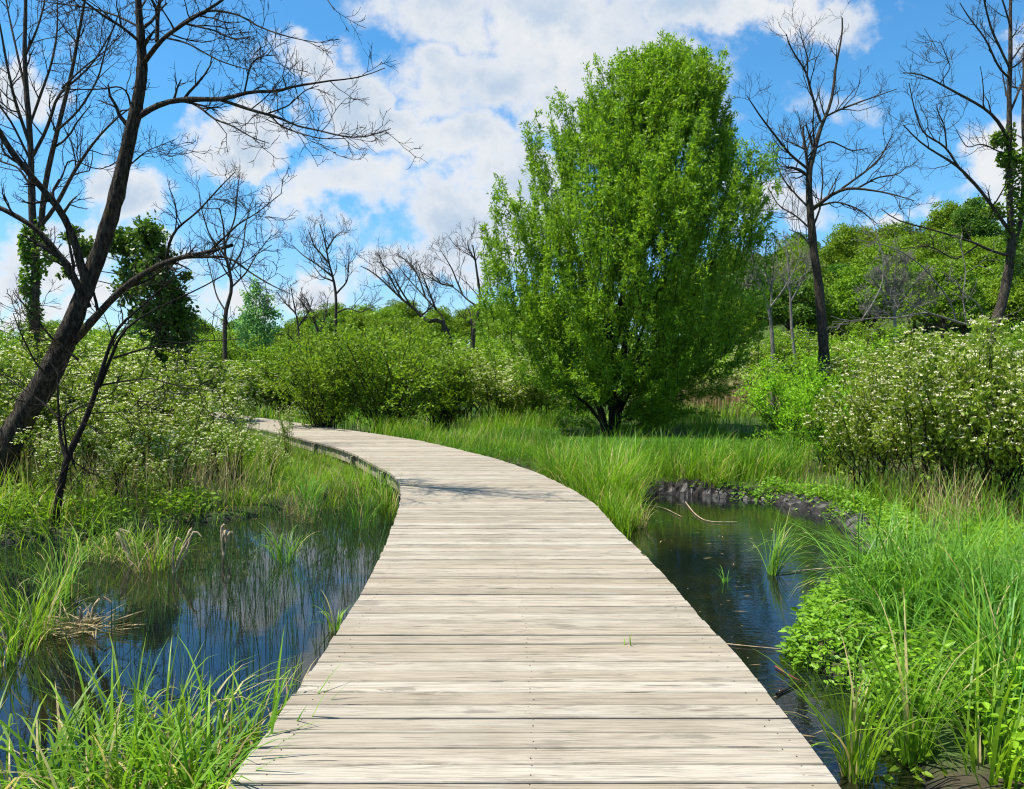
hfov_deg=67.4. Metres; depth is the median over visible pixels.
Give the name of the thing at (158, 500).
bank herbs
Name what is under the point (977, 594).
sedge tussock
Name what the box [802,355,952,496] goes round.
flowering shrub
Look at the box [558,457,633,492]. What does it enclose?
sedge tussock
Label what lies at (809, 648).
leaf clump
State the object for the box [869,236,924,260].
broadleaf tree
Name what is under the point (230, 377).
flowering shrub
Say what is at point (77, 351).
flowering shrub
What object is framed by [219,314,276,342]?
broadleaf tree
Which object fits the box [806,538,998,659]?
sedge tussock
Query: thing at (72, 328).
bare tree
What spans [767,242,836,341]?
broadleaf tree
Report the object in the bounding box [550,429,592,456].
sedge tussock
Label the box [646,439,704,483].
sedge tussock
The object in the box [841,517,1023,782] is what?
bank herbs
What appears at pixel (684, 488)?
mud bank
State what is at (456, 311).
broadleaf tree
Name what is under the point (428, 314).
broadleaf tree
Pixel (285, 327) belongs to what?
green bush
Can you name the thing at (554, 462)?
sedge tussock
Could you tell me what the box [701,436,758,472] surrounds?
sedge tussock
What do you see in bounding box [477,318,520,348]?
broadleaf tree
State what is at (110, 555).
sedge tussock
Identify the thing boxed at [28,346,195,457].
flowering shrub
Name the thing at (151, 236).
leafy tree
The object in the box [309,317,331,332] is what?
broadleaf tree
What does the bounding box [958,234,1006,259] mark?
broadleaf tree
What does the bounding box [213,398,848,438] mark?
marsh grass
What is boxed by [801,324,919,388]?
lime bush
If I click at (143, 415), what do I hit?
leggy shrub
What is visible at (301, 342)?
green bush
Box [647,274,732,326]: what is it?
broadleaf tree
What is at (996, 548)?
sedge tussock
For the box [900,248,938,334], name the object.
broadleaf tree
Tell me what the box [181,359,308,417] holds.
flowering shrub
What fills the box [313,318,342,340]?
broadleaf tree
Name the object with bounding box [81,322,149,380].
green bush
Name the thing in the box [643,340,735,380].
green bush
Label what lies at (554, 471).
sedge tussock
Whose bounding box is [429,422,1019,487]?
dry grass
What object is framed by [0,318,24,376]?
green bush
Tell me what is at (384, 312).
broadleaf tree
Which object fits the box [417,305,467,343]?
broadleaf tree
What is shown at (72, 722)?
sedge tussock
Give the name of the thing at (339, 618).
sedge tussock
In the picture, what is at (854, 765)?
sedge tussock
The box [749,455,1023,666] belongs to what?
sedge bank
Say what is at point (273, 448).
leggy shrub
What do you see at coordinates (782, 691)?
fallen twig
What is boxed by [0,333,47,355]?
green bush
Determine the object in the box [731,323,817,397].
green bush
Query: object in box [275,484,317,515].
sedge tussock
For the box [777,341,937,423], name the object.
flowering shrub
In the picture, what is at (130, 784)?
sedge tussock
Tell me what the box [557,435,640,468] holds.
sedge tussock
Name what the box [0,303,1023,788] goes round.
ground
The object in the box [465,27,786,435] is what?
willow tree
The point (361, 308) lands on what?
broadleaf tree
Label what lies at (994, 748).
sedge tussock
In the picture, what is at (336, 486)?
sedge tussock
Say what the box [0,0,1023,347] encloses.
sky
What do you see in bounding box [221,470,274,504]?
sedge tussock
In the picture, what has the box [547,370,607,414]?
green bush
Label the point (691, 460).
sedge tussock
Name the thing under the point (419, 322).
broadleaf tree
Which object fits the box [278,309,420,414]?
green bush
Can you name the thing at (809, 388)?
lime bush
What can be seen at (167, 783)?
sedge tussock
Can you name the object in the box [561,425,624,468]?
sedge tussock
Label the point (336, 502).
sedge tussock
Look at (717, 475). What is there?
sedge tussock
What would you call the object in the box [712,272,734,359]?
broadleaf tree
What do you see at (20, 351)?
flowering shrub
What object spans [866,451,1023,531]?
dry grass
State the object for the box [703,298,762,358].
broadleaf tree
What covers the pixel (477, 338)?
green bush
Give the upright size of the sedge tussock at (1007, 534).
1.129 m
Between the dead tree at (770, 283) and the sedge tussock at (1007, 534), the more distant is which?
the dead tree at (770, 283)
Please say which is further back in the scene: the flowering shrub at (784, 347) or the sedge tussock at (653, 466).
the flowering shrub at (784, 347)
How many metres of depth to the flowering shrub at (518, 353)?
40.19 m
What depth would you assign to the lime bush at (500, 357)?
39.63 m
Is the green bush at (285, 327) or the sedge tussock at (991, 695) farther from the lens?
the green bush at (285, 327)
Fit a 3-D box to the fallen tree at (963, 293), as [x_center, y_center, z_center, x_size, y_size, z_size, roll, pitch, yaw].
[9.312,-2.797,17.204,4.733,3.304,1.682,0,2,0]
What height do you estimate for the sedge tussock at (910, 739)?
0.962 m
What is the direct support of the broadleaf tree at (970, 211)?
on the ground at (950, 745)
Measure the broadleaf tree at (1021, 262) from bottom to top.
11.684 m
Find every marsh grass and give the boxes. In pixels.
[0,409,366,549]
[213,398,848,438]
[359,403,1023,545]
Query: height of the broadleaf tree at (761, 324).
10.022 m
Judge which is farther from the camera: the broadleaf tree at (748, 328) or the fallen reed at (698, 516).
the broadleaf tree at (748, 328)
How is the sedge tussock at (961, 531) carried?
on the ground at (950, 745)
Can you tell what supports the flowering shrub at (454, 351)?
on the ground at (950, 745)
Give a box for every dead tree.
[736,231,809,407]
[761,229,825,366]
[852,245,943,345]
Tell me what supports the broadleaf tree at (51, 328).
on the ground at (950, 745)
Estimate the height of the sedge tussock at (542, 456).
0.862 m
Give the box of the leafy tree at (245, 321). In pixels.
[230,275,283,375]
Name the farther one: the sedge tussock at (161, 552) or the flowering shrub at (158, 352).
the flowering shrub at (158, 352)
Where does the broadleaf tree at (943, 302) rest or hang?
on the ground at (950, 745)
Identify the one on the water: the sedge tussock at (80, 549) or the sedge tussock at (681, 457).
the sedge tussock at (80, 549)
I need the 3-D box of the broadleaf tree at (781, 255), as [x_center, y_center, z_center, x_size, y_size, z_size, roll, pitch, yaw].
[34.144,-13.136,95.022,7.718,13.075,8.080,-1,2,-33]
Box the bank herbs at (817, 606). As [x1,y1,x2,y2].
[625,475,1010,741]
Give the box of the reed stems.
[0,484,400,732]
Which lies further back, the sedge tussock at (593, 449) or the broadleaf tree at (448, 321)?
the broadleaf tree at (448, 321)
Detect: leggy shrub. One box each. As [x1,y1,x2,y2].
[0,379,67,500]
[10,411,99,508]
[44,374,120,487]
[93,428,161,513]
[102,382,192,490]
[128,420,210,502]
[160,381,255,479]
[188,413,260,490]
[224,381,264,441]
[259,432,292,484]
[273,398,299,462]
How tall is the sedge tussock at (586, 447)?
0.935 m
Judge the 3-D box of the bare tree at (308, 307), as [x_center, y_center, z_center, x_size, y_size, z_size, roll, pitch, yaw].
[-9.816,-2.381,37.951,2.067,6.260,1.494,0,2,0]
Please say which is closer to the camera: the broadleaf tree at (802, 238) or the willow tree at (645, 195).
the willow tree at (645, 195)
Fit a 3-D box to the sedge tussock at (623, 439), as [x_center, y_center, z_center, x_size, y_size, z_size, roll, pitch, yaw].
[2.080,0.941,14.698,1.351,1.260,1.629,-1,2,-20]
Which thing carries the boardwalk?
on the ground at (950, 745)
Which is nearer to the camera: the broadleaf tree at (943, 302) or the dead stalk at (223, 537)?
the dead stalk at (223, 537)
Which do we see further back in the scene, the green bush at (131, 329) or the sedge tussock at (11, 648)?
the green bush at (131, 329)
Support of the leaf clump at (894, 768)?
on the water
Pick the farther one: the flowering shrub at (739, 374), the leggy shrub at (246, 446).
the flowering shrub at (739, 374)
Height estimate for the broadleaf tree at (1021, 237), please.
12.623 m
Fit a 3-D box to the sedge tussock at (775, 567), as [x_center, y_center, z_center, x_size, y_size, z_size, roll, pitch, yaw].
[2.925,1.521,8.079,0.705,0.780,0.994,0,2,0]
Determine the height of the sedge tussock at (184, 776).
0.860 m
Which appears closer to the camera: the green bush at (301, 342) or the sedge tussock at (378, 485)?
the sedge tussock at (378, 485)
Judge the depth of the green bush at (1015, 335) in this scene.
44.64 m
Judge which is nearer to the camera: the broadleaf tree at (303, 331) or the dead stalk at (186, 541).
the dead stalk at (186, 541)
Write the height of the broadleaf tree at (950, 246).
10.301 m
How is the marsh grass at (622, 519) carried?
on the ground at (950, 745)
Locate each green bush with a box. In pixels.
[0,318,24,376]
[0,328,18,341]
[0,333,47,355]
[17,322,129,350]
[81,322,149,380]
[92,328,150,346]
[187,319,283,371]
[227,342,263,385]
[229,317,314,396]
[235,331,325,417]
[249,333,375,427]
[272,332,332,353]
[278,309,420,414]
[289,327,369,355]
[307,312,463,433]
[360,308,462,409]
[389,332,495,428]
[403,327,486,379]
[452,328,524,352]
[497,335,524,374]
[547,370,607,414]
[629,365,715,406]
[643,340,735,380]
[676,355,768,399]
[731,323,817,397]
[783,334,846,356]
[829,316,904,355]
[846,327,970,410]
[927,331,1023,375]
[948,314,1023,354]
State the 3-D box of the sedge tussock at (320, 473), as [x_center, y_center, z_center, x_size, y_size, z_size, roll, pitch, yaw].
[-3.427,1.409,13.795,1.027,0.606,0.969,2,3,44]
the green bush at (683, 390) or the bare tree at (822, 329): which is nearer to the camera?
the bare tree at (822, 329)
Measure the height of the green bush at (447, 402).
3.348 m
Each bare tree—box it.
[0,0,425,483]
[0,224,284,526]
[181,158,289,407]
[273,275,324,378]
[281,210,398,352]
[292,286,333,395]
[355,236,453,354]
[402,218,488,408]
[731,0,939,386]
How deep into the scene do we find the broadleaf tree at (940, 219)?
105.59 m
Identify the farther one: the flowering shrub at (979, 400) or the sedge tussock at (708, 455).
the sedge tussock at (708, 455)
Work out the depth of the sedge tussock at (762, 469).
13.63 m
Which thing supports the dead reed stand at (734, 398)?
on the ground at (950, 745)
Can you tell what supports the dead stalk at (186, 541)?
in the water
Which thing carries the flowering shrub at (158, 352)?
on the ground at (950, 745)
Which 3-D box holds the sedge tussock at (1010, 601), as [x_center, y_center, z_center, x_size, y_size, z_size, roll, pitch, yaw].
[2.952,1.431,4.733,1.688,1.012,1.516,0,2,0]
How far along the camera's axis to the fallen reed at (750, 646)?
5.90 m
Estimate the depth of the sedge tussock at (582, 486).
11.18 m
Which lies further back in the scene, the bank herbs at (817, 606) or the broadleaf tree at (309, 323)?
the broadleaf tree at (309, 323)
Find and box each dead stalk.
[79,597,112,628]
[116,528,132,564]
[172,527,201,572]
[220,524,233,554]
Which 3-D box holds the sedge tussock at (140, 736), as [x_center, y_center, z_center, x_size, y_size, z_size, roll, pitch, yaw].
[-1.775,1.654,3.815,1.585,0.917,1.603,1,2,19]
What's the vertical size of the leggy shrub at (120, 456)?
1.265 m
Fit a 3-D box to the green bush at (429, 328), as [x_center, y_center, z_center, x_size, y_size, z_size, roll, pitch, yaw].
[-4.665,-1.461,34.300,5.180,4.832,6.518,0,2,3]
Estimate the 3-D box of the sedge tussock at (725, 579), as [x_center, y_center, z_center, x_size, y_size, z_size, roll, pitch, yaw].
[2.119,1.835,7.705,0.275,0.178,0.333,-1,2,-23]
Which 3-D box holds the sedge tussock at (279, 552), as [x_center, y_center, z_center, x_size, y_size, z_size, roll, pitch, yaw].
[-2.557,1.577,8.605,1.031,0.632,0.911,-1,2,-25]
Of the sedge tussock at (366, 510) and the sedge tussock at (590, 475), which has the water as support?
the sedge tussock at (366, 510)
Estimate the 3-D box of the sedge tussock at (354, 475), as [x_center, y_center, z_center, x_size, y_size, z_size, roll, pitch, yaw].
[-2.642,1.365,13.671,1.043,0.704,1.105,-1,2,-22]
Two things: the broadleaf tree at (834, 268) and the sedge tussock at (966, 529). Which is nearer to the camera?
the sedge tussock at (966, 529)
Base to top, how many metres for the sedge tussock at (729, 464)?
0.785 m
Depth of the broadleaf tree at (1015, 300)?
67.13 m
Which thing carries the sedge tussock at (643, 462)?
on the ground at (950, 745)
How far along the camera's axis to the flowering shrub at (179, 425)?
13.17 m
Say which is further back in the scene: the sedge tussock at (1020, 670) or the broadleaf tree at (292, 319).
the broadleaf tree at (292, 319)
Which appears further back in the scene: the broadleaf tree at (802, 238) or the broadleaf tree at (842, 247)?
the broadleaf tree at (802, 238)
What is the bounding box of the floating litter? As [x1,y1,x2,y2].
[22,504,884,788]
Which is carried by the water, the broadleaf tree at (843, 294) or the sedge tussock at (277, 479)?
the sedge tussock at (277, 479)
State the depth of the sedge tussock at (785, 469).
13.76 m
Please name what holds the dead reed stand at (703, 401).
on the ground at (950, 745)
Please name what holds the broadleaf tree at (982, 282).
on the ground at (950, 745)
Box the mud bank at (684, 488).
[641,478,891,561]
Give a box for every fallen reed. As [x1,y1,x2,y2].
[685,502,719,521]
[726,643,779,648]
[778,566,853,573]
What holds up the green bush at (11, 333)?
on the ground at (950, 745)
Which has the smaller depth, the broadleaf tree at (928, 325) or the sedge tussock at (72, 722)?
the sedge tussock at (72, 722)
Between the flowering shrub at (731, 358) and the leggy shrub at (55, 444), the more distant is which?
the flowering shrub at (731, 358)
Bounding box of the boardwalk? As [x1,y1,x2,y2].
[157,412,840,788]
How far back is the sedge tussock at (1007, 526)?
7.65 m
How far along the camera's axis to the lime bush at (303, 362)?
47.93 m
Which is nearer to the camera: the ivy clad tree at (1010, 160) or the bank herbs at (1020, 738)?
the bank herbs at (1020, 738)
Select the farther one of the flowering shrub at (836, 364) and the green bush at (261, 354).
the green bush at (261, 354)
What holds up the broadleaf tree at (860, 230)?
on the ground at (950, 745)
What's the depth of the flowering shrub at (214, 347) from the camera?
54.87 m
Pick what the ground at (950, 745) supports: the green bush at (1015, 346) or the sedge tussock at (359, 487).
the green bush at (1015, 346)
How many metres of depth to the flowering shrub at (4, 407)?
12.25 m
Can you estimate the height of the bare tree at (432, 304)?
7.784 m
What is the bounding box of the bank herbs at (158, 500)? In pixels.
[0,445,277,541]
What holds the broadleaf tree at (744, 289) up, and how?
on the ground at (950, 745)
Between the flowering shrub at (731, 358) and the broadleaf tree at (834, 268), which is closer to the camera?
the flowering shrub at (731, 358)
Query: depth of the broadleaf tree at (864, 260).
81.40 m
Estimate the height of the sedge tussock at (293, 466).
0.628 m
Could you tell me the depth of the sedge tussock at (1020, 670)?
4.48 m
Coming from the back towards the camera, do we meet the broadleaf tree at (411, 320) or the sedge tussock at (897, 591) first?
the broadleaf tree at (411, 320)
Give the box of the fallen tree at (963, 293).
[827,200,1021,342]
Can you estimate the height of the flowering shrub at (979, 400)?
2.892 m
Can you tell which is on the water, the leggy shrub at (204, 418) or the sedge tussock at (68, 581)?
the sedge tussock at (68, 581)
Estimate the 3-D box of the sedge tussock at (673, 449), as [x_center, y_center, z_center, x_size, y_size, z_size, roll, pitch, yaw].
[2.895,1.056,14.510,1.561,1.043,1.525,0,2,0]
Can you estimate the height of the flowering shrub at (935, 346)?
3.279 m
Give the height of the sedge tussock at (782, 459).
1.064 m
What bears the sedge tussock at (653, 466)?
on the ground at (950, 745)
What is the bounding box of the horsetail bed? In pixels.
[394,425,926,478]
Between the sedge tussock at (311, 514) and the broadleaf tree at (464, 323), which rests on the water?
the sedge tussock at (311, 514)
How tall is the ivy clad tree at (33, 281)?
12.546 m
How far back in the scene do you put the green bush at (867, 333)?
57.73 m
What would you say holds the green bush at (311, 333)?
on the ground at (950, 745)
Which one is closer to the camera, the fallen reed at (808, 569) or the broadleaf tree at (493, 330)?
the fallen reed at (808, 569)
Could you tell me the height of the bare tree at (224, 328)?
10.900 m
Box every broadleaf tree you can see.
[19,319,58,341]
[122,319,145,347]
[178,316,217,341]
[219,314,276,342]
[276,325,318,347]
[285,318,298,329]
[292,308,324,330]
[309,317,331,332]
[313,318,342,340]
[320,302,345,317]
[337,306,364,321]
[337,310,380,347]
[349,303,374,315]
[365,306,408,321]
[380,317,403,340]
[384,298,424,323]
[393,316,420,329]
[408,318,427,340]
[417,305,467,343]
[425,310,453,324]
[450,308,473,343]
[454,311,492,345]
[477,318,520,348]
[481,298,519,322]
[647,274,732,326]
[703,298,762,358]
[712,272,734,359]
[713,288,779,355]
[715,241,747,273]
[722,265,776,324]
[751,270,836,340]
[758,236,809,332]
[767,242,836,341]
[784,232,821,252]
[800,285,863,336]
[818,223,872,271]
[825,262,851,338]
[825,262,911,339]
[826,224,886,251]
[838,242,914,336]
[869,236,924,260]
[873,220,921,243]
[887,228,959,265]
[892,260,932,347]
[896,254,989,353]
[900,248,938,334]
[907,276,1017,343]
[917,199,975,239]
[920,257,959,330]
[922,230,969,256]
[943,194,1004,244]
[944,238,1004,279]
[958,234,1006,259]
[967,274,1023,329]
[972,263,1022,333]
[992,243,1023,296]
[999,219,1023,248]
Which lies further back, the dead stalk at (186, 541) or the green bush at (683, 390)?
the green bush at (683, 390)
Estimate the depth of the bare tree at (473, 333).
34.85 m
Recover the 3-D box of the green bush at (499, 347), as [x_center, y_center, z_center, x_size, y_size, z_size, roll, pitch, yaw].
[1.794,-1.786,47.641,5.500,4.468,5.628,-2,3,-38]
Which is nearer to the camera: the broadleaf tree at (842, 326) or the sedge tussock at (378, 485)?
the sedge tussock at (378, 485)
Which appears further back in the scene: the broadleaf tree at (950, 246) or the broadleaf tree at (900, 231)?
the broadleaf tree at (900, 231)
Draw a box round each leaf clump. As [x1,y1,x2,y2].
[777,633,823,658]
[839,734,947,783]
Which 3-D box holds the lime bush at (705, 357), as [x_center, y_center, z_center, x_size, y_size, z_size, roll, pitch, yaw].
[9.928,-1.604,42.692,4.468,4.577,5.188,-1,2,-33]
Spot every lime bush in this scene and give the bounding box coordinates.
[288,344,330,396]
[445,342,513,375]
[476,336,529,388]
[662,340,730,399]
[730,356,851,456]
[742,336,860,409]
[779,350,894,473]
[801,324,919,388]
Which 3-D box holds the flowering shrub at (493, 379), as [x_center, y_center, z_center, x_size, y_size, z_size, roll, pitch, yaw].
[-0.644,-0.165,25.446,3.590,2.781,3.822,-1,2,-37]
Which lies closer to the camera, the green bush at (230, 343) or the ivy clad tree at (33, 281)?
the ivy clad tree at (33, 281)
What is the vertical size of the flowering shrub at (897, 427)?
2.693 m
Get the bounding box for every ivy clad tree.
[0,0,151,445]
[874,0,1023,356]
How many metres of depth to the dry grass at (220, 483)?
11.45 m
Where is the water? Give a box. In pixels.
[0,467,923,788]
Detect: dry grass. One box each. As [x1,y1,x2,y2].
[0,419,284,523]
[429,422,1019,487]
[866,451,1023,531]
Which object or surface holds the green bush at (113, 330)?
on the ground at (950, 745)
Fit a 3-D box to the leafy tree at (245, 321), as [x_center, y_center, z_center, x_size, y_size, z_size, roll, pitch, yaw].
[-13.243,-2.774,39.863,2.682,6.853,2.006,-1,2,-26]
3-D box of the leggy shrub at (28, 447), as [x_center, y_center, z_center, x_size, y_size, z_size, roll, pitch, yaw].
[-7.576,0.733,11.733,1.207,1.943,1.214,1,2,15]
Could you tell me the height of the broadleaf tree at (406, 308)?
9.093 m
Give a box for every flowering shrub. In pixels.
[0,320,149,462]
[0,322,207,436]
[0,338,42,443]
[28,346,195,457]
[55,401,173,488]
[84,336,266,408]
[99,339,204,377]
[104,344,241,463]
[134,402,219,483]
[144,329,255,364]
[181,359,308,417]
[391,339,518,418]
[436,347,543,425]
[480,365,578,424]
[497,334,590,405]
[705,360,817,407]
[722,337,768,374]
[733,330,859,398]
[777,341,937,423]
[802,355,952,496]
[830,337,888,368]
[841,329,1023,514]
[842,314,1022,456]
[888,313,1023,522]
[946,321,1023,519]
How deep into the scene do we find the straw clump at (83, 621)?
6.27 m
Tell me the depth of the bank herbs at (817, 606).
5.58 m
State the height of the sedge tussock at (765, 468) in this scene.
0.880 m
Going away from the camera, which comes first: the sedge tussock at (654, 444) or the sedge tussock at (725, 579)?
the sedge tussock at (725, 579)
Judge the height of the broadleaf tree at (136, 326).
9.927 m
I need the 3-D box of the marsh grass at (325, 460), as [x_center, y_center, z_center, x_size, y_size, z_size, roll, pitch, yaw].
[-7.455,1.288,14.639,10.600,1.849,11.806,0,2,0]
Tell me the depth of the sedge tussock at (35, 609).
6.16 m
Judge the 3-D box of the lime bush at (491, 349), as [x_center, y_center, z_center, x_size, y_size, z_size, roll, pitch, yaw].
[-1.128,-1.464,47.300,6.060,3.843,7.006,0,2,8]
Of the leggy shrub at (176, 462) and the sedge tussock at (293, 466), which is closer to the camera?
the leggy shrub at (176, 462)
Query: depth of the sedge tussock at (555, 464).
13.68 m
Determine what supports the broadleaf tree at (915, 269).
on the ground at (950, 745)
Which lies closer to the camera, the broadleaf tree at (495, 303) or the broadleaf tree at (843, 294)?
the broadleaf tree at (843, 294)
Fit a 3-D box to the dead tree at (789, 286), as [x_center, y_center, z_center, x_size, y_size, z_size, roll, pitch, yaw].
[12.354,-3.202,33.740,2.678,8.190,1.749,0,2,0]
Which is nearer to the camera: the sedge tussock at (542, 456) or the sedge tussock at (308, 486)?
the sedge tussock at (308, 486)
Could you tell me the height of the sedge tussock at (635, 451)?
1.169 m
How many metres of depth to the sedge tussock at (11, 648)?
5.75 m
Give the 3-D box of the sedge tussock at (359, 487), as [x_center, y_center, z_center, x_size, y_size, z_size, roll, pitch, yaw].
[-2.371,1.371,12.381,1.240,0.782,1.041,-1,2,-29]
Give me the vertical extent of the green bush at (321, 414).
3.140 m
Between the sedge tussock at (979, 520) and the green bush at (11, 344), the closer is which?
the sedge tussock at (979, 520)
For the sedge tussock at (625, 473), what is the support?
on the ground at (950, 745)
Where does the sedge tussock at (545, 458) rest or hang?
on the ground at (950, 745)
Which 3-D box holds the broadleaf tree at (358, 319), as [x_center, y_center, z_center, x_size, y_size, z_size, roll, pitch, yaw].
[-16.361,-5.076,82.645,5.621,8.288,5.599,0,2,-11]
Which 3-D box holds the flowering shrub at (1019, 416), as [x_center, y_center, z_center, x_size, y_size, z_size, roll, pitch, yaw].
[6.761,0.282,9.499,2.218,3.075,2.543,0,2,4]
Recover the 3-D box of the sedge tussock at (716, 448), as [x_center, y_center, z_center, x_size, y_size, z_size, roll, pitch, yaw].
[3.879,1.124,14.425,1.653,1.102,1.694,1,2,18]
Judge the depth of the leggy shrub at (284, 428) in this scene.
15.81 m
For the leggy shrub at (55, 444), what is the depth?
10.87 m
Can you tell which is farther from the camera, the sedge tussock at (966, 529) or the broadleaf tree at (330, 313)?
the broadleaf tree at (330, 313)
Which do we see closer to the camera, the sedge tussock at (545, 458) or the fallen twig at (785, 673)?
the fallen twig at (785, 673)
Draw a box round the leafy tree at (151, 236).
[42,209,204,370]
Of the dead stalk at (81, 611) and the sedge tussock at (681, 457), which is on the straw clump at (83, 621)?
the dead stalk at (81, 611)
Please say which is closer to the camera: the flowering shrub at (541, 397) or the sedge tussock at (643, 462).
the sedge tussock at (643, 462)
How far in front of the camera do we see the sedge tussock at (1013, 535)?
6.98 m
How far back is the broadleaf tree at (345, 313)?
102.38 m
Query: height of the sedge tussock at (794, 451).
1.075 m
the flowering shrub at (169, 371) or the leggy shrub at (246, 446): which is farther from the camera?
the flowering shrub at (169, 371)
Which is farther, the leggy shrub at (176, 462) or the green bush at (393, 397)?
the green bush at (393, 397)
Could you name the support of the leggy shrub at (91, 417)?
on the ground at (950, 745)
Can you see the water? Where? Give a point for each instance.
(688, 561)
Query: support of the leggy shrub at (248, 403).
on the ground at (950, 745)
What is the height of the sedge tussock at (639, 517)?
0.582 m
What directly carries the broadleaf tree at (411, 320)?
on the ground at (950, 745)
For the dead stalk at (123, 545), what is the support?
in the water
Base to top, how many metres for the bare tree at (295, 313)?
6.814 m
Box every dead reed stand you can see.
[670,375,767,416]
[685,371,784,417]
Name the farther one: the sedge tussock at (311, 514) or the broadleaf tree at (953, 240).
the broadleaf tree at (953, 240)
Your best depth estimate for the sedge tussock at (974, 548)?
6.11 m
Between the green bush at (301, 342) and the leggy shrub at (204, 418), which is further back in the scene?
the green bush at (301, 342)
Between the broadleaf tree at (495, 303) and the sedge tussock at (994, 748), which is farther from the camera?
the broadleaf tree at (495, 303)
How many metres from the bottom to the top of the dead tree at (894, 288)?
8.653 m
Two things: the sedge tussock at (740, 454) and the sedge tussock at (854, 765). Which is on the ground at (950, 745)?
the sedge tussock at (740, 454)
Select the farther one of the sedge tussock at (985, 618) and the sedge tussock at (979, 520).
the sedge tussock at (979, 520)
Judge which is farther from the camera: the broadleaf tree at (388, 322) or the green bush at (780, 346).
the broadleaf tree at (388, 322)
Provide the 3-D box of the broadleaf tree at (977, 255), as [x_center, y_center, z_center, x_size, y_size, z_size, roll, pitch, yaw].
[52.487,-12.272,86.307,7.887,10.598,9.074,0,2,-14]
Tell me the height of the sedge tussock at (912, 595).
0.962 m
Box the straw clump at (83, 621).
[1,598,143,642]
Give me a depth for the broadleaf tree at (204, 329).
116.31 m
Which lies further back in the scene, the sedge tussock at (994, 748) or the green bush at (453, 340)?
the green bush at (453, 340)
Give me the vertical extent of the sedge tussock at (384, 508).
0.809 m
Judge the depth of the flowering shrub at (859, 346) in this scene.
50.43 m
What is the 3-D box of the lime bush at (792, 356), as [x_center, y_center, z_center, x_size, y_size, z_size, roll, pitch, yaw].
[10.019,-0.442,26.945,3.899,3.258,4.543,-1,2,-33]
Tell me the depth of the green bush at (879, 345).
23.76 m
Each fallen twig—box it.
[775,665,799,680]
[775,681,801,695]
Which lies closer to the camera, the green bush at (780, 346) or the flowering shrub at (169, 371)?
the flowering shrub at (169, 371)
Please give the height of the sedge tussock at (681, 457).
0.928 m
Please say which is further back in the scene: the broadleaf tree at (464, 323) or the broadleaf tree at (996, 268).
the broadleaf tree at (464, 323)
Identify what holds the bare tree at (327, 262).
on the ground at (950, 745)
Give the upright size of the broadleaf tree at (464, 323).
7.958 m
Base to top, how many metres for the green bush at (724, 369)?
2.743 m
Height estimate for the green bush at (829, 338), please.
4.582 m
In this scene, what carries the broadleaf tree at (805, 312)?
on the ground at (950, 745)
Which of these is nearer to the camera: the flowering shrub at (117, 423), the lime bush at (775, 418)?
the flowering shrub at (117, 423)
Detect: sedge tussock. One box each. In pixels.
[0,550,105,649]
[0,573,88,666]
[0,630,302,788]
[0,638,266,788]
[0,652,204,788]
[0,673,312,788]
[10,523,107,604]
[35,631,351,788]
[52,518,124,562]
[65,507,167,568]
[93,512,208,573]
[202,634,316,774]
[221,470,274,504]
[240,514,318,564]
[245,464,295,491]
[272,455,309,475]
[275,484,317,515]
[278,492,328,523]
[284,465,339,504]
[301,461,343,482]
[306,590,352,631]
[307,472,363,511]
[317,465,372,496]
[330,460,387,502]
[336,481,395,529]
[339,460,375,486]
[345,463,397,504]
[355,473,414,523]
[517,428,591,477]
[524,431,565,474]
[529,441,591,487]
[538,441,587,480]
[540,424,597,479]
[547,445,651,503]
[548,432,605,467]
[549,441,652,502]
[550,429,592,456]
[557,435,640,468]
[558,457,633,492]
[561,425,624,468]
[563,429,627,466]
[567,432,674,492]
[582,422,654,479]
[591,418,646,453]
[619,493,661,529]
[620,444,663,480]
[625,428,674,467]
[629,442,687,486]
[643,424,698,475]
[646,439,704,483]
[656,432,712,479]
[666,417,745,482]
[679,433,737,476]
[685,444,750,488]
[686,428,744,467]
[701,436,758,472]
[707,444,749,480]
[708,429,769,479]
[712,567,728,582]
[717,436,784,482]
[739,428,812,482]
[741,439,788,481]
[745,431,820,481]
[754,627,960,784]
[756,505,813,575]
[760,424,828,471]
[787,520,977,623]
[804,516,1017,634]
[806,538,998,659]
[811,587,1021,767]
[815,607,1023,788]
[847,536,1023,697]
[857,498,1023,622]
[857,534,1023,713]
[871,554,1023,729]
[881,594,1023,749]
[887,550,1023,646]
[895,503,1015,560]
[909,496,1018,557]
[919,477,1023,547]
[951,491,1023,553]
[956,506,1023,575]
[969,530,1017,562]
[985,508,1023,562]

